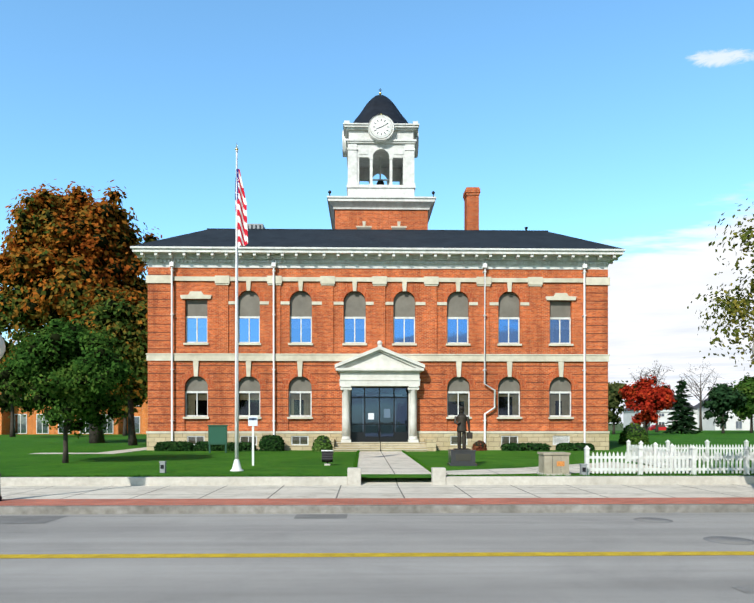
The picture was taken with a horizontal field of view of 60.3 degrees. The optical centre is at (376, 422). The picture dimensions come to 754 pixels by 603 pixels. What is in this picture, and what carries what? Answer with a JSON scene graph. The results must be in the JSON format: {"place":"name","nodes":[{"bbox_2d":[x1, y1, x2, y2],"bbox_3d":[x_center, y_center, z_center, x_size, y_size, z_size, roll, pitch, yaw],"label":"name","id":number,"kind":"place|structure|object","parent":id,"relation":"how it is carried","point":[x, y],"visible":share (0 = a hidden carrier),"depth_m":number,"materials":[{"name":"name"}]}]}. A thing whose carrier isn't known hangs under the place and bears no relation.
{"place":"outdoors","nodes":[
{"label":"outdoors","id":0,"kind":"place"},
{"bbox_2d":[32,447,685,484],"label":"walkway","id":1,"kind":"structure","parent":0,"point":[385,462],"depth_m":20.95,"materials":[{"name":"concrete"}]},
{"bbox_2d":[0,512,753,602],"bbox_3d":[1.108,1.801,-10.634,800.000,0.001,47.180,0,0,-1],"label":"road","id":2,"kind":"structure","parent":0,"point":[590,579],"depth_m":8.51,"materials":[{"name":"grey asphalt"}]},
{"bbox_2d":[0,514,753,592],"bbox_3d":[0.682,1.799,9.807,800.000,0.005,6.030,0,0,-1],"label":"road markings","id":3,"kind":"object","parent":2,"relation":"on","point":[714,539],"visible":0.98,"depth_m":8.88,"materials":[{"name":"paint"}]},
{"bbox_2d":[0,430,753,477],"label":"lawn","id":4,"kind":"structure","parent":0,"point":[18,457],"depth_m":27.19,"materials":[{"name":"green plant"}]},
{"bbox_2d":[0,392,9,434],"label":"building","id":5,"kind":"structure","parent":4,"relation":"on","point":[4,424],"depth_m":83.45,"materials":[{"name":"brick"}]},
{"bbox_2d":[0,343,33,436],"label":"tree","id":6,"kind":"object","parent":4,"relation":"on","point":[4,401],"visible":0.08,"depth_m":64.77,"materials":[{"name":"brown plant"}]},
{"bbox_2d":[10,395,123,433],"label":"brick building","id":7,"kind":"structure","parent":4,"relation":"on","point":[26,424],"depth_m":84.83,"materials":[{"name":"brick"}]},
{"bbox_2d":[0,317,136,462],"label":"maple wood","id":8,"kind":"object","parent":4,"relation":"on","point":[83,368],"visible":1,"depth_m":23.22,"materials":[{"name":"green plant"}]},
{"bbox_2d":[0,179,161,442],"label":"tree","id":9,"kind":"object","parent":4,"relation":"on","point":[59,252],"visible":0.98,"depth_m":44.91,"materials":[{"name":"orange plant"}]},
{"bbox_2d":[67,281,147,445],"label":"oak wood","id":10,"kind":"object","parent":4,"relation":"on","point":[121,316],"visible":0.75,"depth_m":41.26,"materials":[{"name":"green plant"}]},
{"bbox_2d":[120,382,145,435],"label":"tree","id":11,"kind":"object","parent":4,"relation":"on","point":[125,412],"depth_m":71.04,"materials":[{"name":"brown plant"}]},
{"bbox_2d":[127,400,147,433],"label":"brick building","id":12,"kind":"structure","parent":4,"relation":"on","point":[141,420],"depth_m":87.12,"materials":[{"name":"brick"}]},
{"bbox_2d":[159,461,166,472],"bbox_3d":[-6.369,1.318,19.327,0.180,0.360,0.180,0,0,-1],"label":"lawn outlet post","id":13,"kind":"object","parent":4,"relation":"on","point":[162,466],"visible":0.88,"depth_m":19.25,"materials":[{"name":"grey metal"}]},
{"bbox_2d":[207,425,227,452],"bbox_3d":[-7.941,0.803,32.397,1.000,1.420,0.200,0,0,-1],"label":"notice board","id":14,"kind":"object","parent":4,"relation":"on","point":[217,434],"visible":0.88,"depth_m":32.32,"materials":[{"name":"green metal"}]},
{"bbox_2d":[230,145,243,470],"bbox_3d":[-4.334,-3.586,20.069,0.420,10.170,0.420,0,0,-1],"label":"flagpole","id":15,"kind":"object","parent":4,"relation":"on","point":[236,465],"visible":0.96,"depth_m":20.02,"materials":[{"name":"silver metal"}]},
{"bbox_2d":[235,169,247,246],"bbox_3d":[-4.172,-6.621,19.997,0.419,2.400,0.177,0,0,-1],"label":"flag","id":16,"kind":"object","parent":15,"relation":"attached to","point":[242,220],"visible":1,"depth_m":20.00,"materials":[{"name":"fabric"}]},
{"bbox_2d":[248,415,257,465],"bbox_3d":[-4.306,0.617,22.567,0.320,1.770,0.108,0,0,-1],"label":"sign post","id":17,"kind":"object","parent":4,"relation":"on","point":[252,421],"visible":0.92,"depth_m":22.52,"materials":[{"name":"white metal"}]},
{"bbox_2d":[312,435,332,451],"bbox_3d":[-2.883,1.089,34.312,1.199,0.976,1.071,0,0,-1],"label":"planter bush","id":18,"kind":"object","parent":4,"relation":"on","point":[320,443],"visible":0.83,"depth_m":33.98,"materials":[{"name":"plant"}]},
{"bbox_2d":[321,450,333,465],"bbox_3d":[-1.739,1.226,22.734,0.420,0.553,0.380,0,0,-1],"label":"floodlight","id":19,"kind":"object","parent":4,"relation":"on","point":[327,456],"visible":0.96,"depth_m":22.63,"materials":[{"name":"metal"}]},
{"bbox_2d":[154,435,594,450],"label":"foundation shrubs","id":20,"kind":"object","parent":4,"relation":"on","point":[271,442],"visible":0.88,"depth_m":34.59,"materials":[{"name":"green plant"}]},
{"bbox_2d":[147,433,608,449],"bbox_3d":[-0.048,1.191,44.764,25.400,1.420,18.200,0,0,-1],"label":"stone foundation","id":21,"kind":"object","parent":4,"relation":"on","point":[599,441],"visible":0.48,"depth_m":35.74,"materials":[{"name":"beige stone"}]},
{"bbox_2d":[330,439,435,451],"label":"entrance steps","id":22,"kind":"structure","parent":4,"relation":"on","point":[428,445],"depth_m":34.41,"materials":[{"name":"beige stone"}]},
{"bbox_2d":[379,425,380,450],"bbox_3d":[0.165,0.802,34.566,0.044,1.384,1.344,0,0,-1],"label":"entrance handrail","id":23,"kind":"object","parent":22,"relation":"on","point":[380,437],"visible":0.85,"depth_m":34.09,"materials":[{"name":"metal"}]},
{"bbox_2d":[447,407,476,465],"bbox_3d":[2.963,0.480,22.722,0.940,2.104,0.800,0,0,-1],"label":"statue","id":24,"kind":"object","parent":4,"relation":"on","point":[462,456],"visible":1,"depth_m":22.56,"materials":[{"name":"stone"}]},
{"bbox_2d":[537,452,570,475],"bbox_3d":[5.050,1.172,18.565,0.800,0.670,0.680,0,0,-1],"label":"utility cabinet","id":25,"kind":"object","parent":4,"relation":"on","point":[554,463],"visible":0.96,"depth_m":18.26,"materials":[{"name":"metal"}]},
{"bbox_2d":[579,464,587,474],"bbox_3d":[5.759,1.317,18.130,0.180,0.360,0.180,0,0,-1],"label":"service post","id":26,"kind":"object","parent":4,"relation":"on","point":[583,469],"visible":0.81,"depth_m":18.05,"materials":[{"name":"grey metal"}]},
{"bbox_2d":[608,381,630,433],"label":"olive tree","id":27,"kind":"object","parent":4,"relation":"on","point":[615,399],"visible":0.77,"depth_m":85.31,"materials":[{"name":"green plant"}]},
{"bbox_2d":[618,422,649,444],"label":"garden hedge","id":28,"kind":"object","parent":4,"relation":"on","point":[635,433],"visible":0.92,"depth_m":44.61,"materials":[{"name":"green plant"}]},
{"bbox_2d":[629,367,660,428],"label":"bare tree","id":29,"kind":"object","parent":4,"relation":"on","point":[639,380],"visible":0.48,"depth_m":126.74,"materials":[{"name":"brown plant"}]},
{"bbox_2d":[618,375,675,433],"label":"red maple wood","id":30,"kind":"object","parent":4,"relation":"on","point":[649,398],"visible":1,"depth_m":80.30,"materials":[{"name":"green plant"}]},
{"bbox_2d":[644,361,673,431],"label":"bare tree","id":31,"kind":"object","parent":4,"relation":"on","point":[656,427],"visible":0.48,"depth_m":102.56,"materials":[{"name":"brown plant"}]},
{"bbox_2d":[584,440,753,474],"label":"picket fence","id":32,"kind":"object","parent":4,"relation":"on","point":[640,454],"visible":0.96,"depth_m":18.39,"materials":[{"name":"white wood"}]},
{"bbox_2d":[662,378,702,433],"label":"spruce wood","id":33,"kind":"object","parent":4,"relation":"on","point":[684,422],"visible":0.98,"depth_m":90.16,"materials":[{"name":"green plant"}]},
{"bbox_2d":[679,359,720,430],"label":"bare tree","id":34,"kind":"object","parent":4,"relation":"on","point":[700,409],"visible":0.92,"depth_m":123.02,"materials":[{"name":"brown plant"}]},
{"bbox_2d":[702,383,746,432],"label":"tree","id":35,"kind":"object","parent":4,"relation":"on","point":[723,398],"visible":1,"depth_m":92.01,"materials":[{"name":"green plant"}]},
{"bbox_2d":[729,373,753,421],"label":"green tree","id":36,"kind":"object","parent":4,"relation":"on","point":[744,380],"visible":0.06,"depth_m":125.53,"materials":[{"name":"green plant"}]},
{"bbox_2d":[733,379,753,432],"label":"tree","id":37,"kind":"object","parent":4,"relation":"on","point":[748,392],"visible":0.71,"depth_m":96.07,"materials":[{"name":"green plant"}]},
{"bbox_2d":[0,484,753,505],"bbox_3d":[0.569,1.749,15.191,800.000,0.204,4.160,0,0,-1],"label":"sidewalk","id":38,"kind":"structure","parent":0,"point":[358,495],"depth_m":15.00,"materials":[{"name":"concrete"}]},
{"bbox_2d":[0,334,5,500],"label":"street lamp","id":39,"kind":"object","parent":38,"relation":"on","point":[2,347],"visible":0.98,"depth_m":13.68,"materials":[{"name":"black paint"}]},
{"bbox_2d":[0,467,753,485],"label":"retaining wall","id":40,"kind":"structure","parent":38,"relation":"on","point":[438,476],"depth_m":17.24,"materials":[{"name":"concrete"}]},
{"bbox_2d":[687,198,753,378],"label":"tree","id":41,"kind":"object","parent":38,"relation":"on","point":[732,307],"visible":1,"depth_m":14.58,"materials":[{"name":"green plant"}]},
{"bbox_2d":[0,0,753,422],"label":"sky","id":42,"kind":"structure","parent":0,"point":[628,125],"materials":[{"name":"blue"}]},
{"bbox_2d":[146,258,609,444],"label":"courthouse walls","id":43,"kind":"structure","parent":0,"point":[431,404],"depth_m":35.77,"materials":[{"name":"brick"}]},
{"bbox_2d":[130,246,625,269],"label":"cornice","id":44,"kind":"structure","parent":43,"relation":"attached to","point":[376,258],"depth_m":35.46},
{"bbox_2d":[133,228,622,248],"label":"roof","id":45,"kind":"structure","parent":43,"relation":"on","point":[226,237],"depth_m":36.53,"materials":[{"name":"black"}]},
{"bbox_2d":[247,224,527,229],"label":"roof units","id":46,"kind":"object","parent":45,"relation":"on","point":[255,226],"visible":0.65,"depth_m":38.81,"materials":[{"name":"grey metal"}]},
{"bbox_2d":[463,187,479,229],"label":"chimney","id":47,"kind":"object","parent":45,"relation":"on","point":[471,206],"visible":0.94,"depth_m":41.59,"materials":[{"name":"brick"}]},
{"bbox_2d":[335,341,424,441],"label":"entrance portico","id":48,"kind":"structure","parent":43,"relation":"attached to","point":[379,384],"depth_m":35.34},
{"bbox_2d":[327,88,435,229],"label":"courthouse tower","id":49,"kind":"structure","parent":0,"point":[380,134],"depth_m":39.88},
{"bbox_2d":[608,423,622,429],"bbox_3d":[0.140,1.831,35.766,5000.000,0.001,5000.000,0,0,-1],"label":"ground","id":50,"kind":"structure","parent":0,"point":[617,427],"depth_m":301.61,"materials":[{"name":"green plant"}]},
{"bbox_2d":[0,504,753,513],"bbox_3d":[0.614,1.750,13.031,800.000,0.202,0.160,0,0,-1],"label":"kerb","id":51,"kind":"structure","parent":50,"relation":"on","point":[343,509],"depth_m":12.95,"materials":[{"name":"concrete"}]},
{"bbox_2d":[623,394,697,429],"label":"house","id":52,"kind":"structure","parent":50,"relation":"on","point":[663,419],"depth_m":157.26,"materials":[{"name":"white paint"}]},
{"bbox_2d":[694,398,748,429],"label":"house","id":53,"kind":"structure","parent":50,"relation":"on","point":[733,423],"depth_m":149.56,"materials":[{"name":"white paint"}]},
{"bbox_2d":[648,425,666,429],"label":"parked red car","id":54,"kind":"object","parent":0,"point":[660,427],"visible":0.46,"depth_m":135.17,"materials":[{"name":"red metal"}]}
]}

